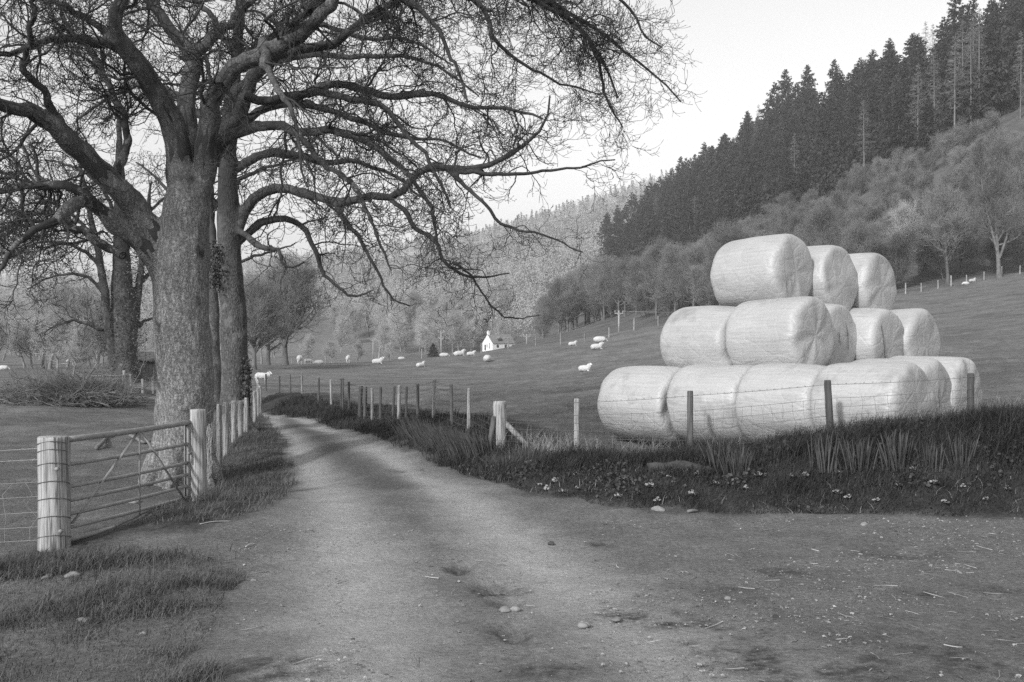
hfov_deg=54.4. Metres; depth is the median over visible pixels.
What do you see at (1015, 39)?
spruce tree
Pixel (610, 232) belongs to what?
spruce tree
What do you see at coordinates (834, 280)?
silage bale
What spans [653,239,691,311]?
scrub tree
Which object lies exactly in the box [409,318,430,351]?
bare tree
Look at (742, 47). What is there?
sky
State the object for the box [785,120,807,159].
spruce tree
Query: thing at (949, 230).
scrub tree
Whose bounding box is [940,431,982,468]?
daffodil clump
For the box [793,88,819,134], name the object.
spruce tree
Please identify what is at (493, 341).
cottage
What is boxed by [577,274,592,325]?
scrub tree
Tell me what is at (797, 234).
scrub tree
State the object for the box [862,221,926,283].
scrub tree
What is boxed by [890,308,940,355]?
silage bale
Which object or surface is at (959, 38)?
spruce tree
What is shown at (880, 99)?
spruce tree
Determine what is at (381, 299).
bare tree
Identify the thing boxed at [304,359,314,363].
sheep
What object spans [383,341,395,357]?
bare tree
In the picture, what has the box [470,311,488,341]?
bare tree
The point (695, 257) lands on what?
scrub tree
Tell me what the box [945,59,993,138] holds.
spruce tree
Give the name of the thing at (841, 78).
spruce tree
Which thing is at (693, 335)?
silage bale
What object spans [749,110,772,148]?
spruce tree
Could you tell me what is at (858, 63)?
spruce tree
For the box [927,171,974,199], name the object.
scrub tree
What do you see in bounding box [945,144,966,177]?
scrub tree
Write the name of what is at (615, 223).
spruce tree
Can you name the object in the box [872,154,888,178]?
scrub tree
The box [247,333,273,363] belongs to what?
bare tree
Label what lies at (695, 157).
spruce tree
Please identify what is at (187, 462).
field gate
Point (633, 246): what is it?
spruce tree
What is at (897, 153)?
scrub tree
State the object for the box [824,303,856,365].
silage bale
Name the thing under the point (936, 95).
larch tree
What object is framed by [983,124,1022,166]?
scrub tree
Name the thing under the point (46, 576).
stone
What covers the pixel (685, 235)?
spruce tree
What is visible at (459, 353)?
sheep
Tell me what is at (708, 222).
spruce tree
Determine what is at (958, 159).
scrub tree
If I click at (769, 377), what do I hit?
silage bale
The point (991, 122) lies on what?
scrub tree
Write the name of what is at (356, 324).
bare tree
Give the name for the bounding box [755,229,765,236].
scrub tree
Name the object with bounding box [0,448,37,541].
wire fence
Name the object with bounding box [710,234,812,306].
silage bale
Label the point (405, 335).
bare tree
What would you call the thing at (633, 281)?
scrub tree
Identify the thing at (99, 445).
fallen branch
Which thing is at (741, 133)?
spruce tree
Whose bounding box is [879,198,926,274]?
bare tree
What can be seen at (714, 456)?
daffodil clump
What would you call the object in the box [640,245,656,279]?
scrub tree
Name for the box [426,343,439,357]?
conifer tree
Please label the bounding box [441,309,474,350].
bare tree
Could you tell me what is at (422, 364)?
sheep
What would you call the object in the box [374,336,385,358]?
dead tree
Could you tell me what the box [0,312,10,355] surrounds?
bare tree
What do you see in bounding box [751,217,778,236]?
scrub tree
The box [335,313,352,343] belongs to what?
bare tree
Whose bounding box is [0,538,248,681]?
turf
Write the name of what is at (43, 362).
bare tree
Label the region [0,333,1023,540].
pasture grass
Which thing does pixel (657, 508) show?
stone
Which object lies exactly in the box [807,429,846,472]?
daffodil clump
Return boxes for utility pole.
[438,330,442,356]
[615,311,622,331]
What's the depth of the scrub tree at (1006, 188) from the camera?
155.68 m
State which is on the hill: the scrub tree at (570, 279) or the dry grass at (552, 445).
the scrub tree at (570, 279)
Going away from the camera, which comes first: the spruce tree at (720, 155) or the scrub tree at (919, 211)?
the scrub tree at (919, 211)
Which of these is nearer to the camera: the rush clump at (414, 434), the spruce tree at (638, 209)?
the rush clump at (414, 434)
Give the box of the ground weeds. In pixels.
[458,413,1023,513]
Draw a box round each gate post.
[36,435,70,551]
[190,409,206,500]
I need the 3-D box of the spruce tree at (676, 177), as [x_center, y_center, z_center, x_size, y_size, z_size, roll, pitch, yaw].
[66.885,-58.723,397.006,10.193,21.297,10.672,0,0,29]
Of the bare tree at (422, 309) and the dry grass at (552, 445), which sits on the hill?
the bare tree at (422, 309)
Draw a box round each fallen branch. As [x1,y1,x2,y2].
[94,437,109,449]
[128,434,150,443]
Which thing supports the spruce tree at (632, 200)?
on the hill
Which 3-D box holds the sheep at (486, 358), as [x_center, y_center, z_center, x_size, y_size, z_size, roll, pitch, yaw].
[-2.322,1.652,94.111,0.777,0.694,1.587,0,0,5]
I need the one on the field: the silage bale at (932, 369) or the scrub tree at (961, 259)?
the silage bale at (932, 369)
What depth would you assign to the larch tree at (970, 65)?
195.89 m
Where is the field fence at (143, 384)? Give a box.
[79,370,154,393]
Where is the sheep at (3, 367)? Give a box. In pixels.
[0,365,9,369]
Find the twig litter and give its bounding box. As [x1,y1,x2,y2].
[186,524,1023,681]
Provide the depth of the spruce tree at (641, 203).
433.68 m
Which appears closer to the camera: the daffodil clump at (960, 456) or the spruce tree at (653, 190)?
the daffodil clump at (960, 456)
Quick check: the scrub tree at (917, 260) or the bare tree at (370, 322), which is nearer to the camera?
the scrub tree at (917, 260)
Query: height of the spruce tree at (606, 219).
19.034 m
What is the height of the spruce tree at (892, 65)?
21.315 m
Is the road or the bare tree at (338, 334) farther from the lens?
the bare tree at (338, 334)
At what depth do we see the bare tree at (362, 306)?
468.41 m
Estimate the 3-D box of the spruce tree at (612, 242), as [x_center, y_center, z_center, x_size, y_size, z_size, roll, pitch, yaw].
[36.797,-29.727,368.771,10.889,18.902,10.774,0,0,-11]
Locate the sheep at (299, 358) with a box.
[297,355,302,363]
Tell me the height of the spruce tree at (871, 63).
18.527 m
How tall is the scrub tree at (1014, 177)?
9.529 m
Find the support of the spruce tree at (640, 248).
on the hill
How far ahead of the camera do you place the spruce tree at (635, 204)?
449.37 m
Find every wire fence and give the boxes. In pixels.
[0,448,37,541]
[265,372,492,435]
[487,370,1023,448]
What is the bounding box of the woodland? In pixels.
[0,169,675,345]
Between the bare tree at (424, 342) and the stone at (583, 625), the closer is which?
the stone at (583, 625)
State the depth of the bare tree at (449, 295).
456.81 m
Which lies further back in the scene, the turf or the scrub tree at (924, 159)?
the scrub tree at (924, 159)
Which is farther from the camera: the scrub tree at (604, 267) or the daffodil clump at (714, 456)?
the scrub tree at (604, 267)
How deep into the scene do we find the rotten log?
12.94 m
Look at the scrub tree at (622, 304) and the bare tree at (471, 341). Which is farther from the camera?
the bare tree at (471, 341)
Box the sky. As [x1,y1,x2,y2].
[0,0,1005,289]
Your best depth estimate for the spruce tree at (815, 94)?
318.95 m
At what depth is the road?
8.33 m
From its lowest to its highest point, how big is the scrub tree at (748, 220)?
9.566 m
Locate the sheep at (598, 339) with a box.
[593,336,607,342]
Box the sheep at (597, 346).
[591,342,603,348]
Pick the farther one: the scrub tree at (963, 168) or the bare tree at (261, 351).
the bare tree at (261, 351)
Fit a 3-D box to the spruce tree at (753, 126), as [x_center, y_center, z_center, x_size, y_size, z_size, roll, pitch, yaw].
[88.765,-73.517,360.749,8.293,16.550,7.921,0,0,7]
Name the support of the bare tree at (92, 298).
on the ground at (80, 420)
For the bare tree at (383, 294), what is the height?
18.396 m
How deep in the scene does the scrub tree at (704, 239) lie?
163.68 m
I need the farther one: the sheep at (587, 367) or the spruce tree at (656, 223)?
the spruce tree at (656, 223)
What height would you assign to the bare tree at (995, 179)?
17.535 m
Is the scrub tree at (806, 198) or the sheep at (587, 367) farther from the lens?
the scrub tree at (806, 198)
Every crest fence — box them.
[292,343,481,363]
[508,315,665,348]
[898,266,1023,293]
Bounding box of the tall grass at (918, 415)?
[732,399,1023,448]
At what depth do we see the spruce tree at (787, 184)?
241.36 m
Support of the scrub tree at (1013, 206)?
on the hill
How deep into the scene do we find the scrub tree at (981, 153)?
166.74 m
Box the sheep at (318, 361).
[313,360,323,363]
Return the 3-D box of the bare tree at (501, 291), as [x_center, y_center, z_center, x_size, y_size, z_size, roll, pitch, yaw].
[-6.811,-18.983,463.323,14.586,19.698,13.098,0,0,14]
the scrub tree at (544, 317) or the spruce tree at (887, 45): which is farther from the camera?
the spruce tree at (887, 45)
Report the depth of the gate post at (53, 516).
10.07 m
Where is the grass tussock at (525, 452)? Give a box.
[495,445,562,462]
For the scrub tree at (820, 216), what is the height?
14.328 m
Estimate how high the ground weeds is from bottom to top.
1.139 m
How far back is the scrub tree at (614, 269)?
203.80 m
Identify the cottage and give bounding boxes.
[482,331,515,351]
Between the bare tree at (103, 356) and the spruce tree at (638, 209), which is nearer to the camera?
the bare tree at (103, 356)
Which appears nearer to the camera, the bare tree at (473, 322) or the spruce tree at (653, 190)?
the bare tree at (473, 322)
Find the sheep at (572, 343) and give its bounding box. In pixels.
[568,340,577,345]
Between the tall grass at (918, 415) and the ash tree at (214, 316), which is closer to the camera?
the tall grass at (918, 415)
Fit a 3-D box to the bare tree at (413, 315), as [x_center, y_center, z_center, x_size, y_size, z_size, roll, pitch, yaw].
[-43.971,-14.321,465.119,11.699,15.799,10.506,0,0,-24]
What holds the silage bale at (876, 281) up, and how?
on the silage bale at (921, 335)
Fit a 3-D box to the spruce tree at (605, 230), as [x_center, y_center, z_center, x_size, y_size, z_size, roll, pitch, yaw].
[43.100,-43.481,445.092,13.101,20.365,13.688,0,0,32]
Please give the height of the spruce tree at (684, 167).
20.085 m
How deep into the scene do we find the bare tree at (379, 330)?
410.54 m
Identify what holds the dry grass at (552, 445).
on the ground at (80, 420)
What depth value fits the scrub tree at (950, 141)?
185.64 m
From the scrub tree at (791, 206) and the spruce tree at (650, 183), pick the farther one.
the spruce tree at (650, 183)
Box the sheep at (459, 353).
[454,349,465,355]
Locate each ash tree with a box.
[0,0,706,488]
[0,114,165,382]
[46,0,654,432]
[114,55,310,408]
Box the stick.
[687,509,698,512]
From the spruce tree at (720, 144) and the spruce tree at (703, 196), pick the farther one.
the spruce tree at (720, 144)
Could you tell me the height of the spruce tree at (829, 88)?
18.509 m
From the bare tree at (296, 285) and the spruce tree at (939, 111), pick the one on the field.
the bare tree at (296, 285)
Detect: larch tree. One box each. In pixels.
[752,105,762,139]
[789,134,802,188]
[852,99,872,165]
[905,64,924,162]
[921,21,932,57]
[924,52,943,124]
[926,25,935,57]
[940,34,968,130]
[947,21,978,112]
[959,28,983,140]
[963,13,981,85]
[967,8,992,104]
[1009,32,1023,117]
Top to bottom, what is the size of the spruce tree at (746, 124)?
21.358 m
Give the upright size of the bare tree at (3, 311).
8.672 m
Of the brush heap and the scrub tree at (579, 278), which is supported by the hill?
the scrub tree at (579, 278)
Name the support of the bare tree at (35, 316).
on the ground at (80, 420)
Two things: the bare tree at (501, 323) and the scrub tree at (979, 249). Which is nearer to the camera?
the scrub tree at (979, 249)
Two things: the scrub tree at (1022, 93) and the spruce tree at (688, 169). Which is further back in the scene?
the spruce tree at (688, 169)
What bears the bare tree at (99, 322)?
on the ground at (80, 420)
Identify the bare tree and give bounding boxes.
[0,286,30,356]
[0,300,29,367]
[0,305,13,347]
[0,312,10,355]
[2,313,14,360]
[4,309,43,368]
[12,277,70,368]
[19,272,101,368]
[23,285,77,366]
[29,304,74,371]
[48,315,99,375]
[64,286,101,368]
[69,278,95,365]
[72,278,108,349]
[73,334,100,369]
[76,277,110,368]
[91,343,106,365]
[137,310,151,349]
[148,326,153,351]
[218,297,221,345]
[219,268,298,369]
[243,246,336,364]
[247,273,307,364]
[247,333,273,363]
[265,339,279,357]
[270,321,290,356]
[294,333,315,358]
[320,339,336,362]
[327,304,343,330]
[331,319,359,352]
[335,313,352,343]
[343,306,362,339]
[351,292,375,327]
[352,340,365,360]
[353,309,364,336]
[367,296,390,331]
[367,306,381,329]
[370,299,393,333]
[373,320,395,348]
[375,317,392,350]
[381,286,400,306]
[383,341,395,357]
[385,307,411,351]
[388,287,407,310]
[391,304,407,329]
[391,316,415,352]
[400,286,422,323]
[409,302,433,333]
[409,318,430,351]
[411,297,424,320]
[412,322,431,353]
[413,308,432,345]
[429,315,446,343]
[429,320,445,351]
[431,297,450,340]
[433,292,455,323]
[439,308,464,350]
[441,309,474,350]
[447,299,468,341]
[459,304,475,332]
[460,317,469,346]
[460,323,478,351]
[465,315,485,350]
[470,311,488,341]
[473,300,495,326]
[476,288,493,313]
[476,316,492,342]
[483,282,508,311]
[488,316,507,333]
[492,318,512,336]
[495,300,508,318]
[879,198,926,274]
[963,144,1023,277]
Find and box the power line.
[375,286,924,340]
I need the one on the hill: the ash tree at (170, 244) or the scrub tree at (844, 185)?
the scrub tree at (844, 185)
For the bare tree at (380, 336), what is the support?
on the ground at (80, 420)
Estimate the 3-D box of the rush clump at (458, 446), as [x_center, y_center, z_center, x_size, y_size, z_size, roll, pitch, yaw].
[-0.826,1.726,16.591,1.142,0.455,0.622,0,0,11]
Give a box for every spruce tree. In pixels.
[593,221,608,256]
[596,211,610,241]
[597,216,609,240]
[598,223,615,258]
[600,238,612,258]
[602,236,621,258]
[604,213,621,240]
[607,217,620,235]
[609,244,619,258]
[613,205,620,220]
[616,220,626,235]
[620,204,631,221]
[625,229,640,260]
[626,193,636,213]
[629,207,663,257]
[630,198,637,212]
[632,205,640,216]
[635,198,644,212]
[638,188,652,205]
[641,216,660,252]
[644,181,652,196]
[649,183,658,206]
[652,176,662,203]
[657,176,670,207]
[660,217,677,246]
[665,168,674,184]
[669,156,684,185]
[669,230,679,248]
[671,220,692,247]
[672,167,685,190]
[679,173,702,224]
[680,158,690,180]
[682,158,693,180]
[688,158,704,185]
[690,154,696,168]
[690,211,704,242]
[692,181,710,222]
[692,197,713,234]
[695,142,708,162]
[697,204,714,238]
[698,147,716,194]
[701,145,716,178]
[702,146,709,164]
[704,141,732,189]
[706,173,738,231]
[707,198,725,242]
[714,135,727,153]
[716,133,730,161]
[721,194,739,226]
[724,138,737,161]
[732,180,758,227]
[734,126,745,154]
[734,133,752,162]
[735,112,754,137]
[737,110,754,141]
[743,181,764,221]
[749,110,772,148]
[749,116,761,150]
[754,168,781,217]
[758,82,783,122]
[761,104,781,143]
[770,69,793,130]
[772,158,803,208]
[775,128,815,192]
[777,120,809,179]
[780,83,800,123]
[784,148,810,203]
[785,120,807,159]
[792,64,821,116]
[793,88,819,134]
[799,88,827,121]
[800,102,833,159]
[800,122,832,174]
[806,92,827,124]
[808,137,838,197]
[820,59,841,104]
[823,70,850,122]
[826,127,850,186]
[836,121,867,169]
[839,93,868,139]
[840,125,871,181]
[842,66,869,118]
[842,107,875,159]
[844,73,854,89]
[845,65,880,120]
[847,59,868,96]
[850,57,864,78]
[859,49,878,73]
[859,81,887,146]
[864,56,882,94]
[867,95,893,158]
[871,57,886,95]
[874,38,901,82]
[875,44,900,107]
[876,96,916,163]
[878,59,915,132]
[879,78,921,147]
[901,32,926,69]
[905,33,934,94]
[906,73,937,130]
[907,50,929,103]
[911,97,940,156]
[922,17,958,93]
[925,43,959,108]
[931,0,965,47]
[931,36,974,130]
[936,78,964,135]
[944,36,961,85]
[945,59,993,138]
[949,0,984,43]
[957,25,1017,117]
[960,51,995,118]
[972,0,1004,42]
[978,0,1007,45]
[997,0,1023,31]
[997,0,1023,64]
[998,13,1023,104]
[1003,0,1023,37]
[1003,22,1023,81]
[1006,12,1023,64]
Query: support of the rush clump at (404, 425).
on the ground at (80, 420)
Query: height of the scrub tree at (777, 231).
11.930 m
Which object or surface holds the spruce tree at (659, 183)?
on the hill
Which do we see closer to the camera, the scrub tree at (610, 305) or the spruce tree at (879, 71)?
the scrub tree at (610, 305)
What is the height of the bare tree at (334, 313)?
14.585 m
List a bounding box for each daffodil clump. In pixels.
[698,436,737,471]
[706,441,754,477]
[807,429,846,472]
[829,437,877,473]
[876,429,918,470]
[914,440,950,471]
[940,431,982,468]
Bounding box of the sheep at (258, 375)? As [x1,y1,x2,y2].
[255,371,271,382]
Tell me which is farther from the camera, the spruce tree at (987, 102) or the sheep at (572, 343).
the spruce tree at (987, 102)
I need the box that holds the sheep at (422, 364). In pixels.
[416,361,424,366]
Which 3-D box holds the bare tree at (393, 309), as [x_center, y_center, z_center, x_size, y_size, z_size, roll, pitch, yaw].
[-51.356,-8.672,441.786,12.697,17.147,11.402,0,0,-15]
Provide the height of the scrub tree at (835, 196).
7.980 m
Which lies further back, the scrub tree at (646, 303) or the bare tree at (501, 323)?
the bare tree at (501, 323)
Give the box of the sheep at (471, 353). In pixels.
[467,350,475,355]
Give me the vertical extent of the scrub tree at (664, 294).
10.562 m
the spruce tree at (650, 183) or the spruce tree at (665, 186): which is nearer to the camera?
the spruce tree at (665, 186)
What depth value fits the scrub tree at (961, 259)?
137.69 m
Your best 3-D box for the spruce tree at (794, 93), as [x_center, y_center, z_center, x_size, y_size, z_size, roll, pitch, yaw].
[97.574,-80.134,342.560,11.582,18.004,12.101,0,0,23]
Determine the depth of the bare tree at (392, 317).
401.80 m
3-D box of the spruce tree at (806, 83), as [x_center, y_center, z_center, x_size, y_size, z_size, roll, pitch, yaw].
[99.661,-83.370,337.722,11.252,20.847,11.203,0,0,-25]
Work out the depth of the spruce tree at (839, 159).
230.96 m
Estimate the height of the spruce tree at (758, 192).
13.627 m
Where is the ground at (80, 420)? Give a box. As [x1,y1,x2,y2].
[0,346,1023,681]
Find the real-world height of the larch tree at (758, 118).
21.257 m
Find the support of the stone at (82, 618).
on the ground at (80, 420)
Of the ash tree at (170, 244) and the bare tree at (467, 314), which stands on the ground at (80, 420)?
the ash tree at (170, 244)
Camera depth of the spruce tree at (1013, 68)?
199.72 m
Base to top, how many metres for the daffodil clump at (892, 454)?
0.492 m
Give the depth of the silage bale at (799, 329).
16.69 m
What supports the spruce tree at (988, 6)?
on the hill
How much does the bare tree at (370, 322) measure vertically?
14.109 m
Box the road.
[118,395,1023,681]
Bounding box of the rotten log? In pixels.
[647,460,713,474]
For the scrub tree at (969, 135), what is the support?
on the hill
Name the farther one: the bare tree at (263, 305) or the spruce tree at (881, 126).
the spruce tree at (881, 126)
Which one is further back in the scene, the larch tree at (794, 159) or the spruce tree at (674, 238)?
the spruce tree at (674, 238)
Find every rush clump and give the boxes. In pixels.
[386,415,433,439]
[397,419,444,445]
[399,424,465,450]
[418,427,480,455]
[426,431,491,458]
[447,428,498,457]
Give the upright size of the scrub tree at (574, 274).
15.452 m
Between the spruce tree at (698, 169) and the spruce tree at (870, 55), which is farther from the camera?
the spruce tree at (698, 169)
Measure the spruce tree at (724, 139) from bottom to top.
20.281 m
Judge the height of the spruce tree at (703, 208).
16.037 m
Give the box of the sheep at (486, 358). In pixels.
[483,355,490,361]
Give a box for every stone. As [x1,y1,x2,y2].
[41,574,53,579]
[64,571,80,577]
[76,617,92,622]
[499,606,511,612]
[510,606,520,611]
[577,621,590,628]
[611,616,621,621]
[651,506,664,510]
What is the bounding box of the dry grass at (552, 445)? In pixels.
[459,393,1023,513]
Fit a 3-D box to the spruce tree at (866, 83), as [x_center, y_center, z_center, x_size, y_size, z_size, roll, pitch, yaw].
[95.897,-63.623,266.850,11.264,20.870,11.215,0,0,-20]
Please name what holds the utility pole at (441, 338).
on the hill
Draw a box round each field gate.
[69,420,191,541]
[83,375,122,389]
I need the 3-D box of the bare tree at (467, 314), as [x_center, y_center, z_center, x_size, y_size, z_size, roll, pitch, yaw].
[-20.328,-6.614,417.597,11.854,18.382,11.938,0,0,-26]
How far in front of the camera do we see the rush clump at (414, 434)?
17.73 m
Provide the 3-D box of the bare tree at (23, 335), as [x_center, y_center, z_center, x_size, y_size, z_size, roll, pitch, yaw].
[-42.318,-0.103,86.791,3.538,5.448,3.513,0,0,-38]
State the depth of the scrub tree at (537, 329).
306.37 m
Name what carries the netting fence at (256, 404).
on the ground at (80, 420)
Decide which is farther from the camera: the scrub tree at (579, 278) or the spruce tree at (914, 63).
the spruce tree at (914, 63)
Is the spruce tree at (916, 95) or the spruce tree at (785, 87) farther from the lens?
the spruce tree at (785, 87)
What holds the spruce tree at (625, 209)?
on the hill
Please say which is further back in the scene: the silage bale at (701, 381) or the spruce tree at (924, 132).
the spruce tree at (924, 132)
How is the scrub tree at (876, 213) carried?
on the hill
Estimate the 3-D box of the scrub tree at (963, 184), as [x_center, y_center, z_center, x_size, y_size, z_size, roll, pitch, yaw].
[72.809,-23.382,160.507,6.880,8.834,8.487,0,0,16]
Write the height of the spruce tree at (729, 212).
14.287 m
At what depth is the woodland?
659.59 m
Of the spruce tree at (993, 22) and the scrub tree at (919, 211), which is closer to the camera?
the scrub tree at (919, 211)
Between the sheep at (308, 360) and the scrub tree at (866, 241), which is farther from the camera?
the scrub tree at (866, 241)
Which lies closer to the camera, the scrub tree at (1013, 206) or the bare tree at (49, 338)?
the bare tree at (49, 338)
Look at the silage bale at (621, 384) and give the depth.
17.86 m
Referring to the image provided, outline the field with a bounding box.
[253,271,1023,453]
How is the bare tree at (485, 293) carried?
on the hill
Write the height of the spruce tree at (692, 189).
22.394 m
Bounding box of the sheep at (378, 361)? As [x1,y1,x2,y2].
[372,357,383,363]
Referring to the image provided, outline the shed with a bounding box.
[137,351,156,382]
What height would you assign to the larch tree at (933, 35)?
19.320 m
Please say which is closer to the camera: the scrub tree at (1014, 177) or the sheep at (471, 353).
the sheep at (471, 353)
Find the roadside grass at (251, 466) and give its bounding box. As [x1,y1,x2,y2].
[126,413,298,524]
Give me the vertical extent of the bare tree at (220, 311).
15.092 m
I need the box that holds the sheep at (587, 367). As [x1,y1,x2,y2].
[578,363,591,371]
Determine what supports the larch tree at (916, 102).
on the hill
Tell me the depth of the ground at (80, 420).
11.79 m
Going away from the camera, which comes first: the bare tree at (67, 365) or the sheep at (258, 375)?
the sheep at (258, 375)
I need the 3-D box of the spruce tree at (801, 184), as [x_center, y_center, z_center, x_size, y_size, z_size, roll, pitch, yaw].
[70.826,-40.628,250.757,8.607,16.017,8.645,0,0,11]
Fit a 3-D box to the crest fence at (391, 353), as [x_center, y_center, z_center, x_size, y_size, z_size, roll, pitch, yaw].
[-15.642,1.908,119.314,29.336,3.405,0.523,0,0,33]
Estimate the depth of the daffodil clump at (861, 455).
11.94 m
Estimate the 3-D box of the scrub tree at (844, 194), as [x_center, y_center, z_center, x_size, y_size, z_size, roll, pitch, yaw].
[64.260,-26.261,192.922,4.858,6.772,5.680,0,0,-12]
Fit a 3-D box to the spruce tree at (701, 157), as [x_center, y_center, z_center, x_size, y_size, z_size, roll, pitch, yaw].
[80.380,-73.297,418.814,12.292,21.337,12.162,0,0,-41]
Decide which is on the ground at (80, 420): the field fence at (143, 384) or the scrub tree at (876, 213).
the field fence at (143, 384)
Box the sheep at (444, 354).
[440,353,448,356]
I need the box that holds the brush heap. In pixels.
[0,352,156,407]
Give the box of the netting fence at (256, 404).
[207,383,261,478]
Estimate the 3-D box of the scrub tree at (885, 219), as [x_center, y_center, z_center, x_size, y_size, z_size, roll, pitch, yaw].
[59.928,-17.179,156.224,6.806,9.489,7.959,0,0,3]
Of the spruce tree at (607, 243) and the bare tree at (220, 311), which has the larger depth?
the spruce tree at (607, 243)
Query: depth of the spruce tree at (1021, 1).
244.06 m
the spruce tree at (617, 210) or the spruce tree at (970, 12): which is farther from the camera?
the spruce tree at (617, 210)
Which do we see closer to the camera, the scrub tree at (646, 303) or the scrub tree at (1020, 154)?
the scrub tree at (1020, 154)
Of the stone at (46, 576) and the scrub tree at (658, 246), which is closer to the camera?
the stone at (46, 576)
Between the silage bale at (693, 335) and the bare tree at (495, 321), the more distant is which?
the bare tree at (495, 321)
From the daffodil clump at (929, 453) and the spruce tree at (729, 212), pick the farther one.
the spruce tree at (729, 212)
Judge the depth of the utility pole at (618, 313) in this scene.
149.89 m
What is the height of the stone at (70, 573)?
0.073 m
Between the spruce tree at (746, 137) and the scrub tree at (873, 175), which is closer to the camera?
the scrub tree at (873, 175)
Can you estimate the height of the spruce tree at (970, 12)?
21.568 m
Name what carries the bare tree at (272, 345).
on the ground at (80, 420)
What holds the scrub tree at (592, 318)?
on the hill
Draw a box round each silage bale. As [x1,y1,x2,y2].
[597,366,683,442]
[660,305,734,367]
[667,364,753,443]
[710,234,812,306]
[726,296,833,365]
[736,363,825,444]
[807,245,857,310]
[810,362,935,433]
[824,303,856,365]
[849,253,896,309]
[849,308,903,360]
[853,358,952,418]
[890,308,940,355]
[891,356,982,412]
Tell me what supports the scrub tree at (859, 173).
on the hill
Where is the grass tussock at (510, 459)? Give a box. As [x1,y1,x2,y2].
[472,454,535,467]
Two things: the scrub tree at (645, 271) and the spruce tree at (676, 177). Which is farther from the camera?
the spruce tree at (676, 177)
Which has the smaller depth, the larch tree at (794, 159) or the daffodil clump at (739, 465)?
the daffodil clump at (739, 465)
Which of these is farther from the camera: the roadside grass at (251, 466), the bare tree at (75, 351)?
the bare tree at (75, 351)
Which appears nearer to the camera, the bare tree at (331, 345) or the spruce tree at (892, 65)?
the bare tree at (331, 345)
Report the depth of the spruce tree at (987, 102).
199.00 m
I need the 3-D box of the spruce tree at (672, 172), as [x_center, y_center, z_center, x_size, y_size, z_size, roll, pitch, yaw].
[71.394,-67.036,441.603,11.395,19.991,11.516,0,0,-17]
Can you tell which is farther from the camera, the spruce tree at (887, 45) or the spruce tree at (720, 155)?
the spruce tree at (720, 155)
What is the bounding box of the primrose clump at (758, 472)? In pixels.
[754,471,766,476]
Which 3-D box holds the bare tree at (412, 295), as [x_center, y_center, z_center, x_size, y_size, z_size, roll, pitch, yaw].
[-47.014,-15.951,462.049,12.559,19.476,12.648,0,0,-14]
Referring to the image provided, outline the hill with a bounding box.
[2,93,1023,363]
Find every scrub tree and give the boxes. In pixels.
[530,292,555,338]
[530,307,557,338]
[532,318,551,337]
[537,278,572,332]
[538,277,575,334]
[549,271,586,331]
[563,269,587,327]
[563,285,585,329]
[572,262,592,323]
[575,255,611,319]
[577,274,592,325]
[581,305,594,320]
[582,290,611,321]
[584,254,617,320]
[594,288,624,317]
[600,258,629,310]
[606,252,642,316]
[610,255,622,264]
[614,295,628,312]
[620,256,655,314]
[621,280,659,318]
[629,234,673,318]
[637,254,656,293]
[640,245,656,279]
[645,258,682,317]
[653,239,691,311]
[664,239,710,305]
[677,241,694,252]
[681,263,715,305]
[695,221,750,295]
[698,231,718,305]
[699,216,753,305]
[736,215,756,232]
[741,222,758,235]
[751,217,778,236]
[752,214,770,223]
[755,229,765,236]
[757,222,796,235]
[762,202,779,226]
[771,200,796,218]
[772,191,799,218]
[775,204,811,235]
[793,200,848,246]
[794,216,844,241]
[796,192,815,215]
[802,188,820,203]
[805,196,832,214]
[813,233,868,250]
[826,188,859,220]
[828,215,882,253]
[833,189,851,208]
[833,204,866,232]
[834,177,859,196]
[838,217,886,255]
[844,161,870,188]
[844,192,884,216]
[845,162,871,196]
[849,201,887,223]
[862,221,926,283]
[864,165,898,194]
[866,171,900,211]
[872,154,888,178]
[872,201,912,235]
[875,160,895,178]
[875,224,896,243]
[887,183,916,218]
[889,152,922,193]
[890,146,916,165]
[891,225,918,262]
[907,196,940,231]
[911,179,984,283]
[911,232,935,275]
[912,169,936,202]
[914,212,976,279]
[915,147,939,172]
[927,134,942,157]
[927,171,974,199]
[927,196,981,273]
[932,124,968,166]
[945,141,982,171]
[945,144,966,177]
[946,169,981,204]
[952,156,981,180]
[954,188,987,212]
[956,118,982,149]
[967,204,990,251]
[967,228,1012,271]
[968,137,1022,182]
[975,110,1005,144]
[976,215,1015,255]
[982,173,1021,211]
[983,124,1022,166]
[993,212,1023,270]
[996,197,1023,235]
[1005,145,1023,180]
[1005,161,1023,206]
[1005,196,1023,236]
[1017,83,1023,104]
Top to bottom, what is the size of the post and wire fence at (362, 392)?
1.848 m
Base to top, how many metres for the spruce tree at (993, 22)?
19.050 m
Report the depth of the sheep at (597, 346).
96.29 m
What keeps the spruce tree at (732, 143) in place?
on the hill
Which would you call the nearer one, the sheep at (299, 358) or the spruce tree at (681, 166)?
the sheep at (299, 358)
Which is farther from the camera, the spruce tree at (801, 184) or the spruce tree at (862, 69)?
the spruce tree at (862, 69)
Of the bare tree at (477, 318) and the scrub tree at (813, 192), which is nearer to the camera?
the scrub tree at (813, 192)

